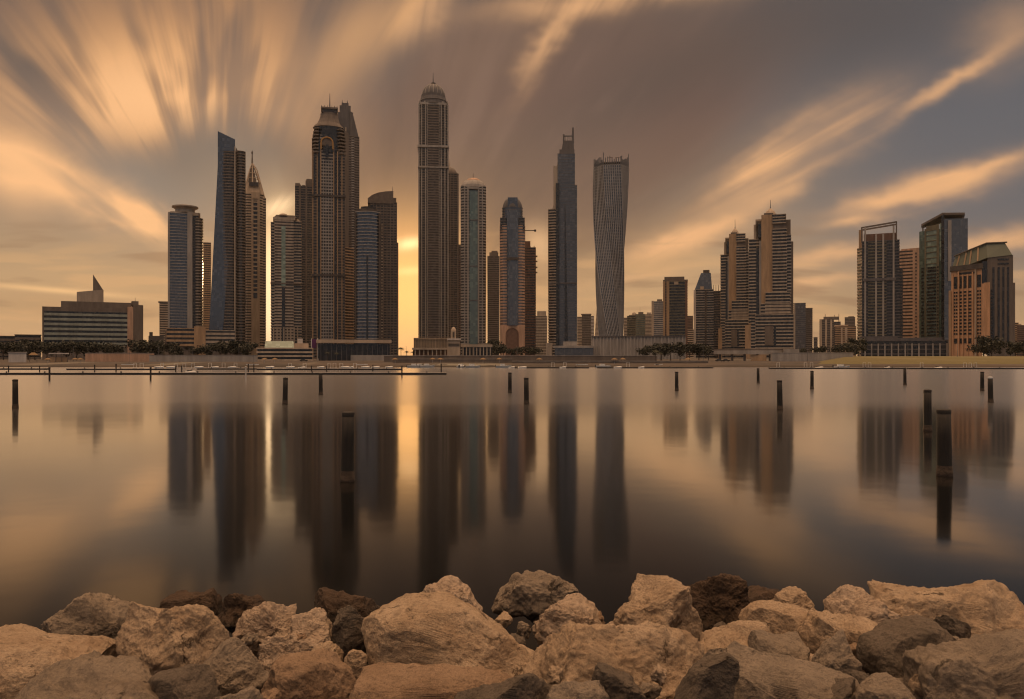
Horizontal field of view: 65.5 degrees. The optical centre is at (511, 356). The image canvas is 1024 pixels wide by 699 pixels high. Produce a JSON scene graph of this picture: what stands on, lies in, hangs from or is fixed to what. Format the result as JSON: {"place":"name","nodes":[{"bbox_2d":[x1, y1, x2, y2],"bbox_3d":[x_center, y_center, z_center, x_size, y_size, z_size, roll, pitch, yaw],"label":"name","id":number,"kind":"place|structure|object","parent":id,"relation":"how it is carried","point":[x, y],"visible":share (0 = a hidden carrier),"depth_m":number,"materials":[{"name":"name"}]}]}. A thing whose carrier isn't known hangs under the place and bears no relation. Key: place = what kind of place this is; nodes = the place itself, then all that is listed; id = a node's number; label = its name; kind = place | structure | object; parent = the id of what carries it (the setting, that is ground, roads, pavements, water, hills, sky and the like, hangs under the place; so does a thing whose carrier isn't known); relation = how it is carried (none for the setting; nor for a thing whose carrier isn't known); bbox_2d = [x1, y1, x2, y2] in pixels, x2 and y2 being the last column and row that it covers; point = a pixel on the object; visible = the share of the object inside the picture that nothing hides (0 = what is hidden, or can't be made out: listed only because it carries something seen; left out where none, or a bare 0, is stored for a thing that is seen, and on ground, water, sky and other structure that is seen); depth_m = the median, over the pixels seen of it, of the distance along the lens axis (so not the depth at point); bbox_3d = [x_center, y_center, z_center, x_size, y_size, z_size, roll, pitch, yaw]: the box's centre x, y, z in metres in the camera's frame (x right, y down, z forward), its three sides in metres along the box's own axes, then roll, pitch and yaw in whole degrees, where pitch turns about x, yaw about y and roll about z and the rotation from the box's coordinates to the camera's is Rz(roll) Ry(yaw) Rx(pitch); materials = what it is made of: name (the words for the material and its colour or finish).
{"place":"outdoors","nodes":[
{"label":"outdoors","id":0,"kind":"place"},
{"bbox_2d":[85,353,153,361],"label":"retaining wall","id":1,"kind":"structure","parent":0,"point":[116,357],"depth_m":450.00,"materials":[{"name":"pink paint"}]},
{"bbox_2d":[158,301,167,354],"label":"apartment block","id":2,"kind":"structure","parent":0,"point":[163,315],"depth_m":1249.80,"materials":[{"name":"beige paint"}]},
{"bbox_2d":[168,204,202,327],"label":"round crowned tower","id":3,"kind":"structure","parent":0,"point":[185,265],"depth_m":999.70,"materials":[{"name":"grey paint"}]},
{"bbox_2d":[149,355,257,361],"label":"retaining wall","id":4,"kind":"structure","parent":0,"point":[203,358],"depth_m":440.00,"materials":[{"name":"grey paint"}]},
{"bbox_2d":[203,242,210,329],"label":"apartment block","id":5,"kind":"structure","parent":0,"point":[206,279],"depth_m":1350.48,"materials":[{"name":"beige paint"}]},
{"bbox_2d":[209,131,245,354],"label":"slant topped tower","id":6,"kind":"structure","parent":0,"point":[228,302],"depth_m":1000.37,"materials":[{"name":"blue glass"}]},
{"bbox_2d":[245,151,265,354],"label":"spired tower","id":7,"kind":"structure","parent":0,"point":[255,284],"depth_m":1078.25,"materials":[{"name":"beige paint"}]},
{"bbox_2d":[256,339,312,360],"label":"terrace building","id":8,"kind":"structure","parent":0,"point":[300,350],"depth_m":520.02,"materials":[{"name":"beige paint"}]},
{"bbox_2d":[270,213,301,342],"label":"ornate top tower","id":9,"kind":"structure","parent":0,"point":[286,273],"depth_m":998.00,"materials":[{"name":"beige paint"}]},
{"bbox_2d":[295,179,311,347],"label":"stepped dark tower","id":10,"kind":"structure","parent":0,"point":[303,204],"depth_m":1179.70,"materials":[{"name":"brown paint"}]},
{"bbox_2d":[312,97,353,358],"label":"pagoda crowned tower","id":11,"kind":"structure","parent":0,"point":[332,285],"depth_m":999.06,"materials":[{"name":"brown paint"}]},
{"bbox_2d":[338,100,358,343],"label":"horned tower","id":12,"kind":"structure","parent":0,"point":[346,119],"depth_m":1181.27,"materials":[{"name":"grey paint"}]},
{"bbox_2d":[355,206,382,343],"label":"curved blue tower","id":13,"kind":"structure","parent":0,"point":[368,273],"depth_m":939.20,"materials":[{"name":"glass"}]},
{"bbox_2d":[368,187,397,354],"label":"curved roof tower","id":14,"kind":"structure","parent":0,"point":[384,203],"depth_m":1080.75,"materials":[{"name":"brown paint"}]},
{"bbox_2d":[414,76,448,354],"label":"domed skyscraper","id":15,"kind":"structure","parent":0,"point":[433,218],"depth_m":1148.38,"materials":[{"name":"brown paint"}]},
{"bbox_2d":[449,161,458,337],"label":"slim domed tower","id":16,"kind":"structure","parent":0,"point":[453,246],"depth_m":1269.82,"materials":[{"name":"brown paint"}]},
{"bbox_2d":[447,327,460,354],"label":"gate tower","id":17,"kind":"structure","parent":0,"point":[453,345],"depth_m":620.04,"materials":[{"name":"beige paint"}]},
{"bbox_2d":[460,177,485,354],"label":"arched top tower","id":18,"kind":"structure","parent":0,"point":[473,260],"depth_m":1048.28,"materials":[{"name":"grey paint"}]},
{"bbox_2d":[0,367,1023,664],"bbox_3d":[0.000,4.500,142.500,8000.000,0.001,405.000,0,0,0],"label":"water","id":19,"kind":"structure","parent":0,"point":[600,487],"depth_m":28.41,"materials":[{"name":"liquid"}]},
{"bbox_2d":[0,371,446,374],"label":"floating pontoon","id":20,"kind":"object","parent":19,"relation":"on","point":[197,373],"visible":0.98,"depth_m":193.90,"materials":[{"name":"grey paint"}]},
{"bbox_2d":[257,367,400,369],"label":"floating pontoon","id":21,"kind":"object","parent":19,"relation":"on","point":[328,368],"visible":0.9,"depth_m":261.00,"materials":[{"name":"grey paint"}]},
{"bbox_2d":[340,411,354,481],"bbox_3d":[-5.931,3.843,28.719,0.524,3.715,0.524,1,0,-9],"label":"mooring pile","id":22,"kind":"object","parent":19,"relation":"in","point":[347,457],"visible":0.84,"depth_m":28.52,"materials":[{"name":"brown wood"}]},
{"bbox_2d":[769,367,905,368],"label":"floating pontoon","id":23,"kind":"object","parent":19,"relation":"on","point":[837,368],"visible":0.95,"depth_m":284.00,"materials":[{"name":"grey paint"}]},
{"bbox_2d":[923,389,931,431],"bbox_3d":[24.974,3.842,47.867,0.524,3.715,0.524,0,0,-1],"label":"mooring pile","id":24,"kind":"object","parent":19,"relation":"in","point":[927,410],"visible":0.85,"depth_m":47.69,"materials":[{"name":"wood"}]},
{"bbox_2d":[936,409,952,475],"bbox_3d":[16.348,3.843,30.111,0.587,3.715,0.587,-1,0,24],"label":"mooring pile","id":25,"kind":"object","parent":19,"relation":"in","point":[944,467],"visible":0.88,"depth_m":29.90,"materials":[{"name":"brown wood"}]},
{"bbox_2d":[0,356,1023,366],"bbox_3d":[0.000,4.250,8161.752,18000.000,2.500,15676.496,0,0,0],"label":"ground","id":26,"kind":"structure","parent":0,"point":[735,362],"depth_m":341.22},
{"bbox_2d":[42,275,142,359],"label":"office block","id":27,"kind":"structure","parent":26,"relation":"on","point":[90,316],"depth_m":700.83,"materials":[{"name":"brown paint"}]},
{"bbox_2d":[165,326,234,354],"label":"parking podium","id":28,"kind":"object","parent":26,"relation":"on","point":[195,336],"visible":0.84,"depth_m":877.37,"materials":[{"name":"brown paint"}]},
{"bbox_2d":[316,339,390,360],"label":"beach pavilion","id":29,"kind":"structure","parent":26,"relation":"on","point":[362,352],"depth_m":558.18,"materials":[{"name":"grey glass"}]},
{"bbox_2d":[393,359,511,362],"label":"retaining wall","id":30,"kind":"structure","parent":26,"relation":"on","point":[452,360],"depth_m":380.00,"materials":[{"name":"brown paint"}]},
{"bbox_2d":[461,344,491,354],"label":"beach arcade","id":31,"kind":"object","parent":26,"relation":"on","point":[480,349],"visible":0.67,"depth_m":639.30,"materials":[{"name":"beige concrete"}]},
{"bbox_2d":[487,251,499,354],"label":"apartment block","id":32,"kind":"structure","parent":26,"relation":"on","point":[493,294],"depth_m":1399.93,"materials":[{"name":"brown paint"}]},
{"bbox_2d":[525,241,536,354],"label":"unfinished tower","id":33,"kind":"structure","parent":26,"relation":"on","point":[530,295],"depth_m":1119.64,"materials":[{"name":"orange paint"}]},
{"bbox_2d":[512,361,707,362],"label":"retaining wall","id":34,"kind":"structure","parent":26,"relation":"on","point":[610,361],"depth_m":355.00,"materials":[{"name":"brown paint"}]},
{"bbox_2d":[593,152,628,335],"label":"twisted tower","id":35,"kind":"structure","parent":26,"relation":"on","point":[610,188],"depth_m":1058.69,"materials":[{"name":"silver paint"}]},
{"bbox_2d":[591,336,685,358],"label":"podium building","id":36,"kind":"structure","parent":26,"relation":"on","point":[615,345],"depth_m":860.97,"materials":[{"name":"grey paint"}]},
{"bbox_2d":[771,352,853,360],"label":"retaining wall","id":37,"kind":"structure","parent":26,"relation":"on","point":[799,356],"depth_m":470.00,"materials":[{"name":"grey paint"}]},
{"bbox_2d":[857,221,902,355],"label":"frame topped tower","id":38,"kind":"structure","parent":26,"relation":"on","point":[880,291],"depth_m":949.02,"materials":[{"name":"paint"}]},
{"bbox_2d":[861,337,948,355],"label":"shopping podium","id":39,"kind":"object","parent":26,"relation":"on","point":[932,346],"visible":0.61,"depth_m":860.95,"materials":[{"name":"paint"}]},
{"bbox_2d":[949,241,1014,355],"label":"mansard hotel","id":40,"kind":"structure","parent":26,"relation":"on","point":[982,297],"depth_m":800.54,"materials":[{"name":"paint"}]},
{"bbox_2d":[974,335,1004,355],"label":"broadleaf tree","id":41,"kind":"object","parent":26,"relation":"on","point":[984,341],"visible":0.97,"depth_m":636.22,"materials":[{"name":"green plant"}]},
{"bbox_2d":[0,0,1023,355],"label":"sky","id":42,"kind":"structure","parent":0,"point":[847,116],"materials":[{"name":"grey"}]},
{"bbox_2d":[500,197,524,354],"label":"blue striped tower","id":43,"kind":"structure","parent":0,"point":[512,277],"depth_m":998.43,"materials":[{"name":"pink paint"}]},
{"bbox_2d":[384,355,656,361],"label":"retaining wall","id":44,"kind":"structure","parent":0,"point":[388,358],"depth_m":430.00,"materials":[{"name":"brown paint"}]},
{"bbox_2d":[536,311,546,354],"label":"apartment block","id":45,"kind":"structure","parent":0,"point":[541,329],"depth_m":1899.87,"materials":[{"name":"beige paint"}]},
{"bbox_2d":[548,127,576,354],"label":"stepped tower","id":46,"kind":"structure","parent":0,"point":[562,266],"depth_m":1049.72,"materials":[{"name":"glass"}]},
{"bbox_2d":[546,341,593,354],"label":"site office","id":47,"kind":"structure","parent":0,"point":[569,348],"depth_m":860.41,"materials":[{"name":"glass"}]},
{"bbox_2d":[581,314,590,345],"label":"apartment block","id":48,"kind":"structure","parent":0,"point":[586,329],"depth_m":1749.79,"materials":[{"name":"brown paint"}]},
{"bbox_2d":[652,299,662,335],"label":"apartment block","id":49,"kind":"structure","parent":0,"point":[657,317],"depth_m":1500.03,"materials":[{"name":"grey paint"}]},
{"bbox_2d":[663,277,687,357],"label":"flat topped tower","id":50,"kind":"structure","parent":0,"point":[675,306],"depth_m":1098.92,"materials":[{"name":"orange paint"}]},
{"bbox_2d":[694,270,720,357],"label":"chamfered tower","id":51,"kind":"structure","parent":0,"point":[707,311],"depth_m":1200.42,"materials":[{"name":"grey paint"}]},
{"bbox_2d":[718,227,748,357],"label":"stepped hotel tower","id":52,"kind":"structure","parent":0,"point":[734,289],"depth_m":1127.01,"materials":[{"name":"brown paint"}]},
{"bbox_2d":[714,349,798,360],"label":"curved bridge","id":53,"kind":"structure","parent":0,"point":[756,357],"depth_m":518.91,"materials":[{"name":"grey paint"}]},
{"bbox_2d":[745,200,793,358],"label":"stepped hotel tower","id":54,"kind":"structure","parent":0,"point":[770,294],"depth_m":996.55,"materials":[{"name":"brown paint"}]},
{"bbox_2d":[793,303,812,351],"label":"apartment block","id":55,"kind":"structure","parent":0,"point":[803,326],"depth_m":1498.24,"materials":[{"name":"paint"}]},
{"bbox_2d":[819,315,840,351],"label":"apartment block","id":56,"kind":"structure","parent":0,"point":[827,332],"depth_m":1698.97,"materials":[{"name":"brown paint"}]},
{"bbox_2d":[834,325,855,355],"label":"apartment block","id":57,"kind":"structure","parent":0,"point":[843,333],"depth_m":1550.93,"materials":[{"name":"beige paint"}]},
{"bbox_2d":[899,248,918,337],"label":"balcony tower","id":58,"kind":"structure","parent":0,"point":[909,261],"depth_m":1079.31,"materials":[{"name":"brown paint"}]},
{"bbox_2d":[819,356,1023,363],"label":"lawn","id":59,"kind":"structure","parent":0,"point":[933,360],"depth_m":376.37,"materials":[{"name":"plant"}]},
{"bbox_2d":[919,212,967,355],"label":"green glass tower","id":60,"kind":"structure","parent":0,"point":[943,245],"depth_m":954.02,"materials":[{"name":"glass"}]},
{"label":"embankment","id":61,"kind":"structure","parent":0,"visible":0},
{"bbox_2d":[0,623,118,698],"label":"boulder","id":62,"kind":"object","parent":61,"relation":"on","point":[28,652],"visible":0.67,"depth_m":8.65,"materials":[{"name":"beige stone"}]},
{"bbox_2d":[40,592,129,638],"bbox_3d":[-5.865,4.015,11.284,1.613,1.290,1.357,8,0,0],"label":"boulder","id":63,"kind":"object","parent":61,"relation":"on","point":[94,614],"visible":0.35,"depth_m":11.03,"materials":[{"name":"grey stone"}]},
{"bbox_2d":[14,650,158,698],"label":"boulder","id":64,"kind":"object","parent":61,"relation":"on","point":[94,674],"visible":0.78,"depth_m":7.24,"materials":[{"name":"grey stone"}]},
{"bbox_2d":[115,601,229,675],"bbox_3d":[-3.846,3.514,9.320,1.354,1.544,1.190,-14,2,-10],"label":"boulder","id":65,"kind":"object","parent":61,"relation":"on","point":[155,640],"visible":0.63,"depth_m":9.03,"materials":[{"name":"beige stone"}]},
{"bbox_2d":[148,664,221,698],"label":"boulder","id":66,"kind":"object","parent":61,"relation":"on","point":[193,681],"visible":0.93,"depth_m":6.80,"materials":[{"name":"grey stone"}]},
{"bbox_2d":[159,588,223,615],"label":"boulder","id":67,"kind":"object","parent":61,"relation":"on","point":[211,599],"visible":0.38,"depth_m":11.96,"materials":[{"name":"stone"}]},
{"bbox_2d":[203,636,268,695],"bbox_3d":[-2.812,3.270,7.997,0.886,0.894,0.750,-6,7,11],"label":"boulder","id":68,"kind":"object","parent":61,"relation":"on","point":[236,667],"visible":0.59,"depth_m":7.83,"materials":[{"name":"grey stone"}]},
{"bbox_2d":[215,686,262,698],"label":"boulder","id":69,"kind":"object","parent":61,"relation":"on","point":[251,692],"visible":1,"depth_m":6.32,"materials":[{"name":"grey stone"}]},
{"bbox_2d":[218,593,264,633],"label":"boulder","id":70,"kind":"object","parent":61,"relation":"on","point":[235,606],"visible":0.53,"depth_m":11.49,"materials":[{"name":"stone"}]},
{"bbox_2d":[232,601,296,658],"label":"boulder","id":71,"kind":"object","parent":61,"relation":"on","point":[264,619],"visible":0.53,"depth_m":10.24,"materials":[{"name":"stone"}]},
{"bbox_2d":[258,635,299,670],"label":"boulder","id":72,"kind":"object","parent":61,"relation":"on","point":[272,648],"visible":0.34,"depth_m":8.82,"materials":[{"name":"stone"}]},
{"bbox_2d":[261,648,355,698],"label":"boulder","id":73,"kind":"object","parent":61,"relation":"on","point":[323,673],"visible":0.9,"depth_m":7.24,"materials":[{"name":"brown stone"}]},
{"bbox_2d":[285,607,332,651],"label":"boulder","id":74,"kind":"object","parent":61,"relation":"on","point":[314,625],"visible":0.47,"depth_m":9.98,"materials":[{"name":"stone"}]},
{"bbox_2d":[314,587,380,625],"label":"boulder","id":75,"kind":"object","parent":61,"relation":"on","point":[331,602],"visible":0.36,"depth_m":11.88,"materials":[{"name":"stone"}]},
{"bbox_2d":[331,605,367,665],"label":"boulder","id":76,"kind":"object","parent":61,"relation":"on","point":[346,636],"visible":0.35,"depth_m":9.96,"materials":[{"name":"brown stone"}]},
{"bbox_2d":[344,649,367,679],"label":"boulder","id":77,"kind":"object","parent":61,"relation":"on","point":[355,661],"visible":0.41,"depth_m":8.24,"materials":[{"name":"beige stone"}]},
{"bbox_2d":[349,662,511,698],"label":"boulder","id":78,"kind":"object","parent":61,"relation":"on","point":[382,680],"visible":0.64,"depth_m":6.54,"materials":[{"name":"brown stone"}]},
{"bbox_2d":[361,591,534,676],"bbox_3d":[-0.693,3.436,8.754,2.071,1.591,1.246,2,6,14],"label":"boulder","id":79,"kind":"object","parent":61,"relation":"on","point":[439,627],"visible":0.7,"depth_m":8.33,"materials":[{"name":"beige stone"}]},
{"bbox_2d":[420,575,482,610],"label":"boulder","id":80,"kind":"object","parent":61,"relation":"on","point":[457,587],"visible":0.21,"depth_m":11.37,"materials":[{"name":"stone"}]},
{"bbox_2d":[454,673,551,698],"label":"boulder","id":81,"kind":"object","parent":61,"relation":"on","point":[528,686],"visible":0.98,"depth_m":5.99,"materials":[{"name":"brown stone"}]},
{"bbox_2d":[491,570,580,623],"bbox_3d":[0.416,3.610,11.927,1.401,0.790,0.942,10,-1,-5],"label":"boulder","id":82,"kind":"object","parent":61,"relation":"on","point":[530,596],"visible":0.73,"depth_m":11.58,"materials":[{"name":"grey stone"}]},
{"bbox_2d":[545,665,563,684],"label":"stone","id":83,"kind":"object","parent":61,"relation":"on","point":[554,675],"visible":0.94,"depth_m":6.76,"materials":[{"name":"beige stone"}]},
{"bbox_2d":[532,593,601,645],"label":"boulder","id":84,"kind":"object","parent":61,"relation":"on","point":[576,608],"visible":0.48,"depth_m":10.19,"materials":[{"name":"stone"}]},
{"bbox_2d":[547,680,608,698],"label":"boulder","id":85,"kind":"object","parent":61,"relation":"on","point":[588,689],"visible":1,"depth_m":5.99,"materials":[{"name":"grey stone"}]},
{"bbox_2d":[521,620,704,698],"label":"boulder","id":86,"kind":"object","parent":61,"relation":"on","point":[577,652],"visible":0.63,"depth_m":7.56,"materials":[{"name":"beige stone"}]},
{"bbox_2d":[591,662,646,698],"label":"boulder","id":87,"kind":"object","parent":61,"relation":"on","point":[616,683],"visible":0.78,"depth_m":6.27,"materials":[{"name":"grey stone"}]},
{"bbox_2d":[639,682,661,698],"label":"stone","id":88,"kind":"object","parent":61,"relation":"on","point":[650,690],"visible":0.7,"depth_m":6.54,"materials":[{"name":"stone"}]},
{"bbox_2d":[613,573,702,641],"bbox_3d":[1.818,3.534,10.019,1.010,1.526,1.101,0,0,29],"label":"boulder","id":89,"kind":"object","parent":61,"relation":"on","point":[666,601],"visible":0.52,"depth_m":9.78,"materials":[{"name":"beige stone"}]},
{"bbox_2d":[674,652,739,698],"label":"boulder","id":90,"kind":"object","parent":61,"relation":"on","point":[713,676],"visible":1,"depth_m":6.05,"materials":[{"name":"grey stone"}]},
{"bbox_2d":[686,573,749,631],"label":"boulder","id":91,"kind":"object","parent":61,"relation":"on","point":[724,597],"visible":0.56,"depth_m":11.61,"materials":[{"name":"stone"}]},
{"bbox_2d":[700,620,771,653],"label":"boulder","id":92,"kind":"object","parent":61,"relation":"on","point":[738,631],"visible":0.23,"depth_m":8.82,"materials":[{"name":"beige stone"}]},
{"bbox_2d":[748,585,779,602],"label":"boulder","id":93,"kind":"object","parent":61,"relation":"on","point":[757,592],"visible":0.06,"depth_m":12.29,"materials":[{"name":"stone"}]},
{"bbox_2d":[675,641,859,698],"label":"boulder","id":94,"kind":"object","parent":61,"relation":"on","point":[763,675],"visible":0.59,"depth_m":6.58,"materials":[{"name":"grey stone"}]},
{"bbox_2d":[739,600,813,633],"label":"boulder","id":95,"kind":"object","parent":61,"relation":"on","point":[778,617],"visible":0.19,"depth_m":9.73,"materials":[{"name":"beige stone"}]},
{"bbox_2d":[747,629,809,660],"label":"boulder","id":96,"kind":"object","parent":61,"relation":"on","point":[789,643],"visible":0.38,"depth_m":8.28,"materials":[{"name":"grey stone"}]},
{"bbox_2d":[772,586,815,610],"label":"boulder","id":97,"kind":"object","parent":61,"relation":"on","point":[794,595],"visible":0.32,"depth_m":10.79,"materials":[{"name":"beige stone"}]},
{"bbox_2d":[811,629,862,674],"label":"boulder","id":98,"kind":"object","parent":61,"relation":"on","point":[834,652],"visible":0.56,"depth_m":7.77,"materials":[{"name":"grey stone"}]},
{"bbox_2d":[797,610,877,672],"bbox_3d":[3.876,3.651,9.260,1.088,1.244,0.870,6,0,0],"label":"boulder","id":99,"kind":"object","parent":61,"relation":"on","point":[815,629],"visible":0.32,"depth_m":9.19,"materials":[{"name":"beige stone"}]},
{"bbox_2d":[831,677,855,698],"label":"boulder","id":100,"kind":"object","parent":61,"relation":"on","point":[843,688],"visible":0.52,"depth_m":6.46,"materials":[{"name":"brown stone"}]},
{"bbox_2d":[823,584,900,623],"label":"boulder","id":101,"kind":"object","parent":61,"relation":"on","point":[852,600],"visible":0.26,"depth_m":10.13,"materials":[{"name":"stone"}]},
{"bbox_2d":[852,672,915,698],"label":"boulder","id":102,"kind":"object","parent":61,"relation":"on","point":[884,685],"visible":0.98,"depth_m":6.23,"materials":[{"name":"grey stone"}]},
{"bbox_2d":[856,614,954,677],"bbox_3d":[4.157,3.472,8.311,1.025,1.389,0.837,-6,1,-14],"label":"boulder","id":103,"kind":"object","parent":61,"relation":"on","point":[882,646],"visible":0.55,"depth_m":8.12,"materials":[{"name":"brown stone"}]},
{"bbox_2d":[867,579,1023,635],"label":"boulder","id":104,"kind":"object","parent":61,"relation":"on","point":[981,606],"visible":0.38,"depth_m":10.70,"materials":[{"name":"beige stone"}]},
{"bbox_2d":[933,615,971,638],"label":"boulder","id":105,"kind":"object","parent":61,"relation":"on","point":[952,625],"visible":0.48,"depth_m":9.24,"materials":[{"name":"brown stone"}]},
{"bbox_2d":[897,629,1023,698],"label":"boulder","id":106,"kind":"object","parent":61,"relation":"on","point":[984,666],"visible":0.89,"depth_m":7.18,"materials":[{"name":"grey stone"}]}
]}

